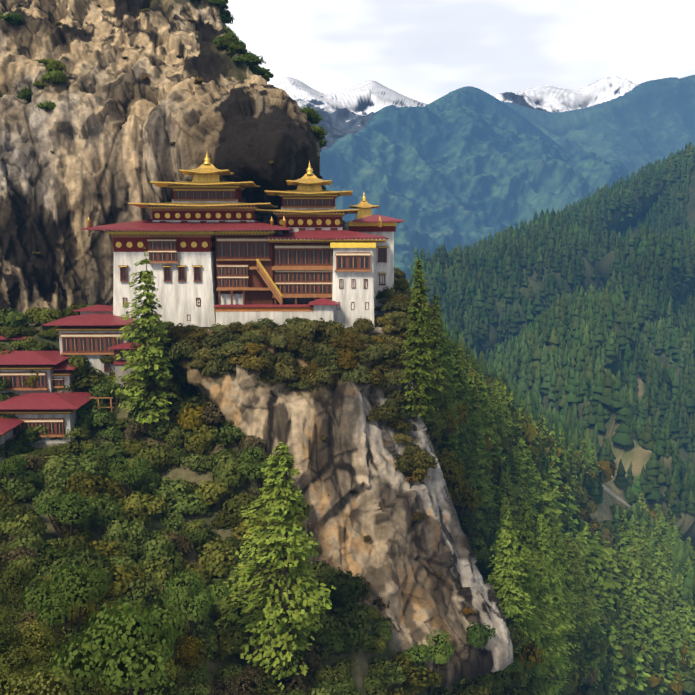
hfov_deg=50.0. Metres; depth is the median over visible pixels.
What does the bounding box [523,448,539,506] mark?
conifer tree
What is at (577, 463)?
bush
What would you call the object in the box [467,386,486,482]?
conifer tree
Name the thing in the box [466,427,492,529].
conifer tree
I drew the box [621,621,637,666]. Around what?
conifer tree
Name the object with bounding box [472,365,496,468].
conifer tree
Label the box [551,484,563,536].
conifer tree
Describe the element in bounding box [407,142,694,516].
forest trees
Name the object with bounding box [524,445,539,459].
bush
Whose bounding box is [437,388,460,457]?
conifer tree
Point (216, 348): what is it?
crag bush
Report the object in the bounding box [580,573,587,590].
conifer tree
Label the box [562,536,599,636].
conifer tree
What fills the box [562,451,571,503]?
conifer tree
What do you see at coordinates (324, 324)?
crag bush
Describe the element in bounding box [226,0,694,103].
sky
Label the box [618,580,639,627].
conifer tree
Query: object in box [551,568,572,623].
conifer tree
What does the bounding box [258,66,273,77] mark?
cliff scrub bush
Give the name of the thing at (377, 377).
crag bush
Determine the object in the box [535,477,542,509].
conifer tree
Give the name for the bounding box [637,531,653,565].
conifer tree
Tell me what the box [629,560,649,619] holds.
conifer tree
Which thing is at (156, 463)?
bush
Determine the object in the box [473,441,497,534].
conifer tree
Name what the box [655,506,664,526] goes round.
conifer tree
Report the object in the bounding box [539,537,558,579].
conifer tree
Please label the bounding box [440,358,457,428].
conifer tree
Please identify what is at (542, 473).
conifer tree
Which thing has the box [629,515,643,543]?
conifer tree
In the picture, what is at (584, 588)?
conifer tree
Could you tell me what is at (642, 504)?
conifer tree
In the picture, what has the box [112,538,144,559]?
bush
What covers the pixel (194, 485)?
bush
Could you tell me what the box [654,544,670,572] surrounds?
conifer tree
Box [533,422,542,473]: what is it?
conifer tree
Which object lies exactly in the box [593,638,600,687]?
conifer tree
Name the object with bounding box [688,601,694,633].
conifer tree
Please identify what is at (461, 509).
bush
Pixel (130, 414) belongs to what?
terrace bush
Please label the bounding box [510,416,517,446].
conifer tree
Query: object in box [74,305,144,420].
house
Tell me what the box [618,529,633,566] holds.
conifer tree
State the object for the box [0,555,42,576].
bush
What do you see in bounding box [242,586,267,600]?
bush
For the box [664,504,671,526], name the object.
conifer tree
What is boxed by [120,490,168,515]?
bush
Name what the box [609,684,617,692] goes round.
bush
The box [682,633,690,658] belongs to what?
conifer tree
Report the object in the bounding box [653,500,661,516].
conifer tree
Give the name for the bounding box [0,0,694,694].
cliff terrain
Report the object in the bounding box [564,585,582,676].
conifer tree
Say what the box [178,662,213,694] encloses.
bush
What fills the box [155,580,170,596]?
bush
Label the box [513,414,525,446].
conifer tree
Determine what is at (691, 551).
conifer tree
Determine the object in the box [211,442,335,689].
conifer tree
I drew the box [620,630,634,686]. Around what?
conifer tree
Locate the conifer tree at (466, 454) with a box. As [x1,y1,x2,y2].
[456,430,469,484]
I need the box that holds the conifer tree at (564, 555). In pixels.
[558,544,581,626]
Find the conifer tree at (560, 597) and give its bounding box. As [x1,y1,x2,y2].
[544,560,575,659]
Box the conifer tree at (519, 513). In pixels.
[516,510,523,543]
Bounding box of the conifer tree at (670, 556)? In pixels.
[666,544,678,579]
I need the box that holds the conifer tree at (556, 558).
[546,527,574,606]
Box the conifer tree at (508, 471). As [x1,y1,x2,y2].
[505,447,516,498]
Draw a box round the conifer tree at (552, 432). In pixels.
[549,424,559,464]
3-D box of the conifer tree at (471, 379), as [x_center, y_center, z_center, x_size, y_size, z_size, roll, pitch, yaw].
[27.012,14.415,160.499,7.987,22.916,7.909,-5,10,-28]
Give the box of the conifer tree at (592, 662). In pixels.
[579,621,596,684]
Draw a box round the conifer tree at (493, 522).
[484,507,498,551]
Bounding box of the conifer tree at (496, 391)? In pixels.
[493,386,502,421]
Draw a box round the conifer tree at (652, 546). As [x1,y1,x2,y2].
[649,543,655,563]
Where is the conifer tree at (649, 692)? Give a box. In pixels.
[644,643,657,694]
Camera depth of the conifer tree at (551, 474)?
237.51 m
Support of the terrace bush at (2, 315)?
on the cliff terrain
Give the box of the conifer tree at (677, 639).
[668,607,686,668]
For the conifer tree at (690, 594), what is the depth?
320.16 m
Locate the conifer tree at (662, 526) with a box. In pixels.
[658,513,668,541]
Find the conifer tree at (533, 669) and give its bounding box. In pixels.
[516,549,555,677]
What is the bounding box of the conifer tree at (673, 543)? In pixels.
[670,536,676,545]
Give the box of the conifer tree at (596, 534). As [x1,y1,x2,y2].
[590,531,601,570]
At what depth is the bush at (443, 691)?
88.05 m
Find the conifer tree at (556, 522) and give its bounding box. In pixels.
[551,516,562,549]
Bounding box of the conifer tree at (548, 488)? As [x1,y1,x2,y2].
[541,477,562,528]
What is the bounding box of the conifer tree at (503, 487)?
[489,471,523,549]
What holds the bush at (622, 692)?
on the cliff terrain
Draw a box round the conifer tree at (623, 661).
[616,621,626,671]
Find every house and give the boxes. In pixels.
[0,335,33,339]
[0,351,70,393]
[0,392,96,447]
[42,314,137,378]
[51,359,77,391]
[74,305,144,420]
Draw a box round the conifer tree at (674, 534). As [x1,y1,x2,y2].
[670,528,679,544]
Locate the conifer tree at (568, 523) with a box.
[563,508,575,537]
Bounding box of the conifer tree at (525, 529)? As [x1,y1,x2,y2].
[516,501,536,560]
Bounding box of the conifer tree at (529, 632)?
[507,564,539,673]
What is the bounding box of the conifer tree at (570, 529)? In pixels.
[569,516,576,537]
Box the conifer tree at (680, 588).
[674,574,684,609]
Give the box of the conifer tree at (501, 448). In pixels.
[489,412,507,469]
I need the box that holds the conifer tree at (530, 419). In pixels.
[528,413,533,424]
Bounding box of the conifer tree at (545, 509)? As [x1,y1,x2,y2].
[533,480,563,540]
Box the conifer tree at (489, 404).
[479,375,498,441]
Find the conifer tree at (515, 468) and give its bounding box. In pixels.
[509,446,536,523]
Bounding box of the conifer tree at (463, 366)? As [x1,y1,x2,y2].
[454,350,468,389]
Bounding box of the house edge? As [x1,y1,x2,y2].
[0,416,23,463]
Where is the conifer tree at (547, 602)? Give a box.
[531,558,570,664]
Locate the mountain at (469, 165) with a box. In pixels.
[320,86,629,278]
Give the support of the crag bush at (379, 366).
on the cliff terrain
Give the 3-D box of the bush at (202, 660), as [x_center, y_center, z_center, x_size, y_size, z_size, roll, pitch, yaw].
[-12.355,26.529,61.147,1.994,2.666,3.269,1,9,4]
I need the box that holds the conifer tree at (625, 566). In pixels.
[618,545,633,603]
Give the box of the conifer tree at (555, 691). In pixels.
[550,640,569,694]
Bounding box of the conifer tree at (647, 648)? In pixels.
[639,627,652,673]
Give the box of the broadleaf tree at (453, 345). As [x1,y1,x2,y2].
[447,339,466,355]
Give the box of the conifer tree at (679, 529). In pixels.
[677,525,682,541]
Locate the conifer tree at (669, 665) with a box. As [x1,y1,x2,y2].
[662,635,678,690]
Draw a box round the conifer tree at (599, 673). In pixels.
[594,620,602,678]
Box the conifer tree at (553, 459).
[550,447,565,500]
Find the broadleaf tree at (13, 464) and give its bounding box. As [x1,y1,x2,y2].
[0,455,28,480]
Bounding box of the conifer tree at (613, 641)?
[605,623,627,694]
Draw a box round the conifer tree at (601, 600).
[594,581,611,631]
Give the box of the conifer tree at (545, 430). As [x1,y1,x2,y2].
[542,417,548,457]
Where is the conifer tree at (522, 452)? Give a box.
[516,438,546,517]
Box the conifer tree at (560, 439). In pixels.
[557,428,569,482]
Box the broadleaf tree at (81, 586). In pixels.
[19,562,111,636]
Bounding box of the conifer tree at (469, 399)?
[460,371,477,437]
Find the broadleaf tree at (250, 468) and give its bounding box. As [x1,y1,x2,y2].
[237,446,293,495]
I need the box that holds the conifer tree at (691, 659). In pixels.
[686,644,694,694]
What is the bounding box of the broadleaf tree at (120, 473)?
[108,456,148,499]
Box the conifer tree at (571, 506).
[562,483,578,532]
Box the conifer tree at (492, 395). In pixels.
[486,387,503,439]
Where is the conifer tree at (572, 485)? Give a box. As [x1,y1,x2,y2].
[567,475,580,516]
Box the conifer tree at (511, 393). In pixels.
[508,388,516,422]
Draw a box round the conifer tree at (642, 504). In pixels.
[638,492,648,517]
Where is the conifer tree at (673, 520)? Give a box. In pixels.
[668,514,678,531]
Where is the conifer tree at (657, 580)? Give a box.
[653,574,662,604]
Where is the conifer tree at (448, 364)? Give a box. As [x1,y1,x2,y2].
[438,325,463,413]
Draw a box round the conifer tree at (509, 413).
[507,411,513,437]
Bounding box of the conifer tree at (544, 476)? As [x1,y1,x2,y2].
[542,473,556,501]
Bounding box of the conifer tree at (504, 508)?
[493,497,513,557]
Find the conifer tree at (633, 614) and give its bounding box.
[624,594,643,662]
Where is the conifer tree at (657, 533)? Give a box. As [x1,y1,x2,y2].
[652,519,662,551]
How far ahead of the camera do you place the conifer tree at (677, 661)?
273.39 m
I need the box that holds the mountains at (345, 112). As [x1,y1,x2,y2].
[270,76,638,150]
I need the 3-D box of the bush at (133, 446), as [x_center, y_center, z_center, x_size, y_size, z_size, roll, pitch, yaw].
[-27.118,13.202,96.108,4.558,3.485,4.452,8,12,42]
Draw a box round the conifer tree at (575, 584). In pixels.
[569,566,584,625]
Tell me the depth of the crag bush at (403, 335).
104.63 m
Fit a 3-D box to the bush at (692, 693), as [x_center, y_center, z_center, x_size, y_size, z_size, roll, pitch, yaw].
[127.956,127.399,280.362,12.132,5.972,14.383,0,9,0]
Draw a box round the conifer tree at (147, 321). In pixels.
[111,245,177,435]
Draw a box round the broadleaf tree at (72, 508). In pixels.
[35,491,100,538]
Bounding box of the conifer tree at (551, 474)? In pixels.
[546,465,566,525]
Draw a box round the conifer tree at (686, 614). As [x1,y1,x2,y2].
[680,602,694,647]
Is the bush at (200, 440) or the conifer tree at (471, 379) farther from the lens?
the conifer tree at (471, 379)
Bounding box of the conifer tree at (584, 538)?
[575,522,593,571]
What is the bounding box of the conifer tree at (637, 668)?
[628,632,649,693]
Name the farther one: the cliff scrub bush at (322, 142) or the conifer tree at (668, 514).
the conifer tree at (668, 514)
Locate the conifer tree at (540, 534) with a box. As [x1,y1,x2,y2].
[533,514,565,619]
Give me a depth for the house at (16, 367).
99.12 m
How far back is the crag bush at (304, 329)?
96.91 m
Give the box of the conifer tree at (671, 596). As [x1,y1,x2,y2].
[661,580,677,620]
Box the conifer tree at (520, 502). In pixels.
[517,500,534,541]
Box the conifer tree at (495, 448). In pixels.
[490,434,505,497]
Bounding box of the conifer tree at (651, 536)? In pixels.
[648,532,653,542]
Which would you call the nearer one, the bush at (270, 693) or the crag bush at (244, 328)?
the bush at (270, 693)
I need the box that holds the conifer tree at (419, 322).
[398,260,445,430]
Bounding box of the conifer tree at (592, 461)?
[588,444,599,484]
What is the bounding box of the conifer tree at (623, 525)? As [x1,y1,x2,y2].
[617,510,627,552]
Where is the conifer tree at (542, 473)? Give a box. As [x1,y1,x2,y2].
[540,458,545,477]
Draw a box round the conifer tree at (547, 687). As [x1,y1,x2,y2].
[529,597,564,694]
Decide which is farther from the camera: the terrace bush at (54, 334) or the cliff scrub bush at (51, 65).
the cliff scrub bush at (51, 65)
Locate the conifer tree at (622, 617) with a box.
[614,601,636,655]
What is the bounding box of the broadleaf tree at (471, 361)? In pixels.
[462,353,480,372]
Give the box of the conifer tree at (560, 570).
[556,566,577,655]
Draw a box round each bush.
[0,11,24,24]
[0,307,16,327]
[0,325,10,333]
[0,344,15,354]
[0,376,10,390]
[0,393,10,400]
[0,413,17,418]
[0,438,8,456]
[0,474,5,489]
[0,488,12,497]
[0,490,18,510]
[0,501,39,519]
[0,512,19,536]
[0,514,46,539]
[0,531,43,549]
[0,540,13,556]
[0,546,39,567]
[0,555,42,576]
[0,561,35,598]
[0,592,9,609]
[0,603,23,632]
[0,609,24,633]
[0,621,25,670]
[0,642,39,678]
[0,664,75,694]
[0,665,39,694]
[0,665,76,694]
[1,470,44,491]
[1,590,30,611]
[1,600,37,623]
[2,325,39,337]
[3,311,34,328]
[4,438,32,455]
[4,617,64,669]
[7,337,37,349]
[9,530,52,555]
[10,483,38,500]
[13,609,59,626]
[15,427,41,445]
[15,606,72,642]
[16,649,55,670]
[17,91,34,101]
[17,662,105,694]
[18,86,31,94]
[21,347,44,350]
[21,449,48,458]
[21,452,49,472]
[22,624,61,653]
[24,306,62,327]
[24,369,40,385]
[25,562,58,586]
[26,488,65,508]
[28,425,48,434]
[31,579,49,608]
[32,546,81,572]
[33,79,47,88]
[34,467,71,492]
[35,341,54,350]
[36,100,55,109]
[36,574,52,592]
[37,327,58,339]
[38,58,52,64]
[38,452,85,477]
[40,643,118,694]
[41,70,66,87]
[41,445,58,456]
[44,537,67,549]
[45,59,66,71]
[45,307,61,313]
[46,551,83,570]
[46,632,83,657]
[47,457,105,476]
[50,423,91,439]
[50,513,82,534]
[51,639,108,672]
[52,383,76,391]
[52,534,94,555]
[54,439,84,455]
[55,622,103,655]
[58,473,105,498]
[59,600,100,631]
[62,526,93,541]
[62,685,102,694]
[63,304,87,316]
[65,354,89,375]
[66,469,95,482]
[71,371,115,388]
[72,607,113,653]
[74,493,125,527]
[76,404,117,429]
[76,407,86,415]
[77,394,96,410]
[77,567,112,582]
[78,439,100,451]
[78,547,114,570]
[79,439,129,464]
[80,367,103,378]
[83,682,121,694]
[86,584,118,610]
[89,375,119,401]
[89,539,122,559]
[90,399,108,409]
[91,598,121,613]
[95,426,124,441]
[95,461,114,480]
[96,600,141,615]
[97,477,130,498]
[98,515,147,546]
[99,354,123,364]
[99,491,123,506]
[103,556,132,574]
[104,498,122,513]
[104,565,137,603]
[108,368,114,379]
[109,554,143,572]
[111,417,136,430]
[112,507,153,526]
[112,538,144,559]
[114,383,131,401]
[115,575,160,606]
[115,652,178,694]
[117,490,152,511]
[119,437,147,455]
[120,338,147,359]
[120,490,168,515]
[122,373,155,389]
[123,421,151,436]
[123,458,137,467]
[124,385,145,404]
[125,468,161,492]
[125,566,146,585]
[128,404,148,419]
[134,444,173,471]
[134,531,185,570]
[136,600,162,611]
[137,330,165,341]
[137,477,192,502]
[137,606,190,653]
[138,441,170,458]
[141,553,182,588]
[145,418,177,437]
[149,401,164,412]
[150,527,184,538]
[152,533,194,555]
[152,588,166,608]
[154,378,182,398]
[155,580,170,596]
[156,511,186,530]
[156,658,184,694]
[157,642,178,664]
[158,321,173,335]
[160,328,201,348]
[160,634,205,673]
[161,346,167,358]
[161,491,210,517]
[163,425,195,447]
[164,350,182,375]
[164,391,200,418]
[165,346,180,376]
[166,323,188,337]
[167,339,197,373]
[168,445,196,463]
[169,402,213,430]
[169,681,211,694]
[170,364,184,374]
[172,671,216,694]
[173,332,202,349]
[175,377,192,391]
[176,371,194,392]
[176,561,210,584]
[176,566,203,588]
[178,454,212,470]
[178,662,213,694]
[180,518,204,533]
[182,612,218,638]
[182,624,217,662]
[183,481,200,492]
[184,324,201,331]
[184,360,206,370]
[184,424,218,453]
[185,525,216,545]
[185,587,215,614]
[187,328,209,340]
[190,653,206,670]
[191,345,219,360]
[191,357,206,362]
[194,77,203,83]
[194,480,233,505]
[195,537,238,576]
[197,393,210,405]
[199,359,233,376]
[201,334,226,347]
[202,401,226,424]
[204,554,248,589]
[205,346,219,358]
[205,626,248,662]
[206,581,245,618]
[208,0,225,7]
[209,323,228,334]
[210,419,245,445]
[210,448,236,465]
[210,509,239,528]
[210,670,262,694]
[211,450,246,486]
[212,36,220,42]
[213,612,239,628]
[214,664,242,682]
[215,42,226,49]
[216,356,235,370]
[217,340,246,357]
[218,34,239,55]
[218,488,260,522]
[219,4,228,9]
[219,9,230,16]
[220,14,230,22]
[220,338,249,350]
[221,343,246,355]
[222,332,241,340]
[223,25,232,33]
[226,43,246,54]
[226,353,268,371]
[226,534,257,554]
[227,321,241,333]
[230,548,267,584]
[232,56,241,67]
[232,623,266,659]
[233,510,268,540]
[234,597,260,621]
[235,52,266,64]
[235,665,261,682]
[237,323,256,332]
[239,328,268,341]
[239,434,264,453]
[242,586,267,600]
[244,342,267,354]
[245,566,283,588]
[246,318,278,328]
[248,335,269,344]
[248,664,279,694]
[251,68,268,75]
[251,453,280,486]
[251,490,283,502]
[255,352,274,372]
[255,537,282,557]
[256,685,296,694]
[257,368,283,382]
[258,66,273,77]
[258,325,273,336]
[258,349,274,359]
[258,656,286,676]
[260,74,269,80]
[261,632,299,655]
[265,548,300,581]
[266,331,288,355]
[267,514,305,533]
[272,362,296,392]
[274,325,300,350]
[274,349,296,359]
[275,671,312,694]
[278,320,298,331]
[278,355,297,365]
[278,633,310,658]
[279,488,309,515]
[283,642,326,682]
[284,317,301,323]
[284,687,306,694]
[285,335,314,355]
[285,379,313,389]
[288,364,305,372]
[290,537,320,558]
[292,346,316,362]
[293,321,317,338]
[295,361,324,376]
[297,374,318,392]
[298,341,323,352]
[300,318,313,322]
[300,608,342,637]
[301,106,316,120]
[301,106,317,121]
[303,559,337,584]
[305,354,322,363]
[306,585,333,614]
[307,621,344,652]
[307,679,343,694]
[309,114,322,121]
[310,318,335,331]
[311,125,322,134]
[311,664,346,686]
[313,332,332,346]
[314,130,327,141]
[314,343,338,354]
[314,349,350,365]
[315,322,324,331]
[315,366,333,385]
[318,319,345,338]
[319,139,327,151]
[320,359,341,371]
[320,435,326,440]
[321,567,366,603]
[324,329,364,350]
[328,367,347,376]
[328,602,373,630]
[330,675,361,694]
[331,656,355,680]
[335,346,365,369]
[335,619,374,655]
[340,363,370,384]
[342,326,364,337]
[350,573,370,602]
[351,349,363,362]
[353,317,374,329]
[354,322,372,333]
[356,370,386,393]
[356,604,380,620]
[357,345,381,365]
[360,334,372,343]
[362,672,388,694]
[363,535,370,542]
[365,341,395,362]
[366,415,376,421]
[367,656,395,675]
[368,636,385,653]
[369,404,398,422]
[370,334,386,343]
[370,361,388,371]
[372,597,389,607]
[372,616,392,641]
[374,305,385,310]
[374,313,394,326]
[376,290,384,299]
[377,354,402,367]
[378,298,391,304]
[378,338,397,345]
[378,396,400,406]
[379,343,400,357]
[379,368,407,389]
[380,299,413,312]
[381,286,397,298]
[382,311,399,320]
[382,324,396,335]
[383,405,407,422]
[383,661,406,687]
[384,333,403,345]
[384,387,412,402]
[386,419,404,430]
[387,370,404,380]
[387,683,404,694]
[389,294,409,304]
[390,651,433,685]
[392,279,409,291]
[392,314,412,333]
[392,432,413,443]
[394,269,405,275]
[394,310,410,319]
[394,453,416,473]
[395,292,408,300]
[396,330,408,339]
[397,367,411,376]
[398,352,412,362]
[399,289,412,300]
[400,420,413,433]
[401,668,443,694]
[402,447,437,468]
[403,629,454,694]
[403,686,421,694]
[404,441,420,454]
[405,466,429,482]
[405,473,414,482]
[409,658,427,672]
[411,511,428,521]
[417,386,447,410]
[420,404,447,440]
[425,300,434,317]
[429,430,441,443]
[432,687,456,694]
[436,445,464,472]
[436,455,463,482]
[437,437,455,450]
[441,409,458,428]
[441,414,456,434]
[446,480,482,507]
[447,678,467,689]
[451,680,476,694]
[452,373,463,393]
[454,399,468,423]
[455,502,476,515]
[458,514,476,537]
[458,516,475,532]
[458,679,491,694]
[459,378,481,390]
[462,457,474,471]
[463,606,475,614]
[465,622,495,648]
[466,369,479,378]
[467,426,477,443]
[469,540,489,565]
[469,672,492,693]
[473,462,491,481]
[473,531,489,549]
[474,511,481,522]
[476,527,482,535]
[477,432,492,450]
[477,553,507,577]
[481,508,491,524]
[481,574,502,585]
[483,375,496,384]
[483,526,493,544]
[486,381,509,400]
[488,423,496,434]
[488,456,502,484]
[488,671,498,686]
[490,460,508,488]
[493,427,504,449]
[493,659,513,677]
[496,654,522,689]
[500,682,527,694]
[501,446,513,466]
[503,398,516,415]
[506,623,527,648]
[506,637,545,678]
[510,482,523,502]
[510,669,527,686]
[510,671,520,681]
[512,411,520,422]
[516,421,537,444]
[521,670,542,694]
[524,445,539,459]
[525,457,538,472]
[528,440,539,462]
[532,509,543,532]
[535,438,542,445]
[538,429,554,448]
[538,668,558,684]
[539,455,548,471]
[543,444,551,455]
[544,664,556,680]
[552,444,562,457]
[554,482,566,498]
[557,468,569,484]
[557,500,571,519]
[559,684,566,694]
[560,510,565,523]
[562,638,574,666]
[563,634,575,645]
[565,665,572,680]
[567,477,581,497]
[569,667,577,687]
[572,485,588,503]
[572,513,580,529]
[572,635,579,659]
[573,456,581,473]
[573,471,590,482]
[574,519,585,537]
[574,663,584,679]
[575,659,583,670]
[575,680,581,694]
[576,507,590,520]
[576,636,587,653]
[579,490,597,512]
[580,666,598,686]
[580,684,596,694]
[581,629,589,641]
[584,640,606,660]
[585,468,596,484]
[587,517,597,523]
[588,521,600,531]
[588,528,604,546]
[589,528,594,538]
[593,484,603,496]
[595,459,616,482]
[595,612,610,625]
[595,632,609,645]
[595,654,606,668]
[595,679,608,694]
[597,469,607,482]
[598,621,605,635]
[599,521,612,537]
[599,663,607,673]
[602,531,612,545]
[602,538,609,548]
[603,520,621,534]
[604,603,616,621]
[605,610,614,630]
[606,644,625,658]
[606,651,614,680]
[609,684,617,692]
[610,505,633,521]
[611,534,620,540]
[612,598,620,622]
[613,538,619,548]
[617,663,628,675]
[618,679,627,694]
[619,685,630,694]
[620,638,632,663]
[623,491,638,505]
[625,668,636,680]
[631,632,641,653]
[631,680,647,694]
[642,505,656,519]
[644,671,658,690]
[648,653,660,672]
[650,672,664,687]
[658,652,674,664]
[663,684,671,693]
[667,671,683,694]
[670,665,693,680]
[671,642,687,654]
[671,648,688,669]
[681,666,694,692]
[682,691,694,694]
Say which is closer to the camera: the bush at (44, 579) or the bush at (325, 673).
the bush at (44, 579)
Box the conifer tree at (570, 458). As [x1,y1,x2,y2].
[568,440,574,476]
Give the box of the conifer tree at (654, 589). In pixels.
[648,580,662,619]
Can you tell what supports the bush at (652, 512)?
on the cliff terrain
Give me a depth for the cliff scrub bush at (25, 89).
126.75 m
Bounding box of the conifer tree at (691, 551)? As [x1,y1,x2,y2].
[684,541,694,566]
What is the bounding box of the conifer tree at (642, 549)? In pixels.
[637,540,647,574]
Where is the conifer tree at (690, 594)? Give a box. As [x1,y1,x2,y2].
[685,585,693,606]
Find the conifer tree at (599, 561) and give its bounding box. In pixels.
[583,535,615,612]
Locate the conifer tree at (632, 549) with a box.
[617,539,645,594]
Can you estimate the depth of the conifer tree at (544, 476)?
230.25 m
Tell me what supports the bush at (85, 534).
on the cliff terrain
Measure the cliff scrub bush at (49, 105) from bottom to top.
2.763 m
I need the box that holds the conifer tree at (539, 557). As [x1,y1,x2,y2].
[531,548,561,657]
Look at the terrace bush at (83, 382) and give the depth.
101.18 m
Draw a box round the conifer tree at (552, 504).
[547,493,555,525]
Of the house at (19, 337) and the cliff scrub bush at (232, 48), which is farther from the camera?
the cliff scrub bush at (232, 48)
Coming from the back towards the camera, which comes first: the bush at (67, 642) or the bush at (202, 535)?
the bush at (202, 535)
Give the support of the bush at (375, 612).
on the cliff terrain
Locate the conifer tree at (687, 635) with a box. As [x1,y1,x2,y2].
[685,628,691,653]
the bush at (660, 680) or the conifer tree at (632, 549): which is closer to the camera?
the bush at (660, 680)
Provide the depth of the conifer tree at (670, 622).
281.31 m
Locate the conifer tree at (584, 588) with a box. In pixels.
[580,586,604,667]
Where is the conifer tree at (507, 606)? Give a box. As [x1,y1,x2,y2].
[483,510,535,653]
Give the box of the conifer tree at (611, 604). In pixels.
[609,594,617,622]
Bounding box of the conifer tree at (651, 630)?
[644,610,667,669]
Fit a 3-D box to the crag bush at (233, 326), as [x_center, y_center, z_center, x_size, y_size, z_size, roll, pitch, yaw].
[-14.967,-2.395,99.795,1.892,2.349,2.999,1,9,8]
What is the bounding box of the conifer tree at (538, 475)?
[534,472,554,517]
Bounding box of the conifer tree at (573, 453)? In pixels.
[568,443,578,474]
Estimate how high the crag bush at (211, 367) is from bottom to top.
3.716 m
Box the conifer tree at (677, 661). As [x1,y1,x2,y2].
[673,649,684,681]
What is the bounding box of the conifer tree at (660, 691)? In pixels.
[653,647,669,694]
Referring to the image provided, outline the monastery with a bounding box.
[82,153,403,337]
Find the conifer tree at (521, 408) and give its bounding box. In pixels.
[518,397,527,424]
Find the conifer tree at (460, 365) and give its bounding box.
[450,343,473,429]
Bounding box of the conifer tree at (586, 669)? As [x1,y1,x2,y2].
[580,651,589,685]
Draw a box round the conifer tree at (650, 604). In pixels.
[636,573,657,636]
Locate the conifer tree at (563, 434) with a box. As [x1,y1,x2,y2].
[560,430,567,468]
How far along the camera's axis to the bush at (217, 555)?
77.83 m
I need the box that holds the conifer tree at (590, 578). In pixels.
[583,569,601,617]
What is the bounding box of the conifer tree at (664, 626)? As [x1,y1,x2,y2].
[655,611,676,658]
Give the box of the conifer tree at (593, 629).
[589,594,597,636]
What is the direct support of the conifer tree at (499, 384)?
on the cliff terrain
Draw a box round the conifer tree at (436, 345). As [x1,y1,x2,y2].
[422,295,454,450]
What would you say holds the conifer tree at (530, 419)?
on the cliff terrain
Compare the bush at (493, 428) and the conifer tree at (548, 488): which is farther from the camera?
the conifer tree at (548, 488)
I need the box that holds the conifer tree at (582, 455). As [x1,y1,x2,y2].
[578,437,589,488]
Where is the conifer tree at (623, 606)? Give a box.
[619,592,632,636]
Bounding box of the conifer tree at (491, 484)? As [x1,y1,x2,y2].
[481,435,498,517]
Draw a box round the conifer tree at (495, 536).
[489,531,503,556]
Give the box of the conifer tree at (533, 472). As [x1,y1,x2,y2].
[529,456,538,501]
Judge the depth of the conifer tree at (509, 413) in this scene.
198.05 m
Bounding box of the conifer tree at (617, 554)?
[613,544,623,573]
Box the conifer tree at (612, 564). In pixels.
[596,540,627,600]
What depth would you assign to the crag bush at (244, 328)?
98.28 m
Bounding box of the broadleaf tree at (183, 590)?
[159,568,229,641]
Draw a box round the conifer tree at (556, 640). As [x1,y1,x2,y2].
[544,576,567,672]
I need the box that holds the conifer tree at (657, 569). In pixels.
[651,549,669,591]
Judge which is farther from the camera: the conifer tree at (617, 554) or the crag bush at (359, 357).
the conifer tree at (617, 554)
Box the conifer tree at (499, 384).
[494,376,515,440]
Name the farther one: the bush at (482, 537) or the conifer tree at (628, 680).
the conifer tree at (628, 680)
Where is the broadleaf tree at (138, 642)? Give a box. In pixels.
[47,597,187,694]
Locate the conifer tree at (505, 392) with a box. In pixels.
[501,384,508,414]
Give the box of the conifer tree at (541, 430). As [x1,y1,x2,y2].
[536,414,547,458]
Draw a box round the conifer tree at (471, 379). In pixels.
[466,364,488,434]
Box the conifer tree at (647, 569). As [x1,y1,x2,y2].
[638,550,662,603]
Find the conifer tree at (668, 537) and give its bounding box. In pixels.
[663,528,671,544]
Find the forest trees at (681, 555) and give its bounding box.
[566,427,694,606]
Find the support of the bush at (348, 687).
on the cliff terrain
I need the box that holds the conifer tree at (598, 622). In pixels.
[591,601,605,668]
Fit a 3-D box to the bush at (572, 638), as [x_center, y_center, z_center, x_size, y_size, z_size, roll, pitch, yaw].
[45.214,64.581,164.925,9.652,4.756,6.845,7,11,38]
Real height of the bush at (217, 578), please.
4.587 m
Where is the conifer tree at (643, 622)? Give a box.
[637,597,646,636]
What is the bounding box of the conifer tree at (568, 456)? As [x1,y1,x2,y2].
[567,451,571,473]
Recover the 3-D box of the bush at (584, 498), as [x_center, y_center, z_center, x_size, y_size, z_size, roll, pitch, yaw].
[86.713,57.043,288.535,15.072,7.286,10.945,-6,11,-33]
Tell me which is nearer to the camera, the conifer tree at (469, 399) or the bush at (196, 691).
the bush at (196, 691)
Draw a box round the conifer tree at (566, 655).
[555,603,573,687]
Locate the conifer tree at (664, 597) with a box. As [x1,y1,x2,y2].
[658,580,669,623]
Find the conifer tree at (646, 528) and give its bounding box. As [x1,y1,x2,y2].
[640,523,648,548]
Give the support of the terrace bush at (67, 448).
on the cliff terrain
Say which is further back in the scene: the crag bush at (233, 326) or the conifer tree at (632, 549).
the conifer tree at (632, 549)
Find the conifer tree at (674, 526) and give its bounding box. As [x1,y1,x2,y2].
[671,525,682,541]
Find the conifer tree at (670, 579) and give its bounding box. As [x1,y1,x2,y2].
[666,576,676,596]
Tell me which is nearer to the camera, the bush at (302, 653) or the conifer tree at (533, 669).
the bush at (302, 653)
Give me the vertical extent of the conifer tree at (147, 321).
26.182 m
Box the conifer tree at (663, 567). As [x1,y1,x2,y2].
[661,557,674,585]
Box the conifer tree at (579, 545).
[573,537,589,595]
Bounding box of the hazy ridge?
[503,75,694,177]
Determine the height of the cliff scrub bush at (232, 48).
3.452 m
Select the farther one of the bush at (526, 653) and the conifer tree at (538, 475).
the conifer tree at (538, 475)
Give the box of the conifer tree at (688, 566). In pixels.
[682,559,692,576]
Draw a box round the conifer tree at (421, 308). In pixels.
[420,281,428,363]
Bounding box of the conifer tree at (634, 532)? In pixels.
[622,524,641,556]
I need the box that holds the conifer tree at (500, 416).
[495,400,511,471]
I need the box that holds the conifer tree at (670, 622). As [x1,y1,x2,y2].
[667,613,674,641]
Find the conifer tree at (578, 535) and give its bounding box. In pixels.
[572,533,584,569]
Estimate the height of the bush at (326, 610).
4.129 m
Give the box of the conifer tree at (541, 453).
[539,436,544,472]
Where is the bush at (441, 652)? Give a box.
[403,629,454,694]
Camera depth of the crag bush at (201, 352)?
96.65 m
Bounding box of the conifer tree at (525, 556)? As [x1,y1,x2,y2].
[517,545,545,648]
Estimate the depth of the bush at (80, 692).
36.04 m
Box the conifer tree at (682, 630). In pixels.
[672,606,685,634]
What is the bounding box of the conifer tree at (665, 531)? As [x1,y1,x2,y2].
[661,519,671,538]

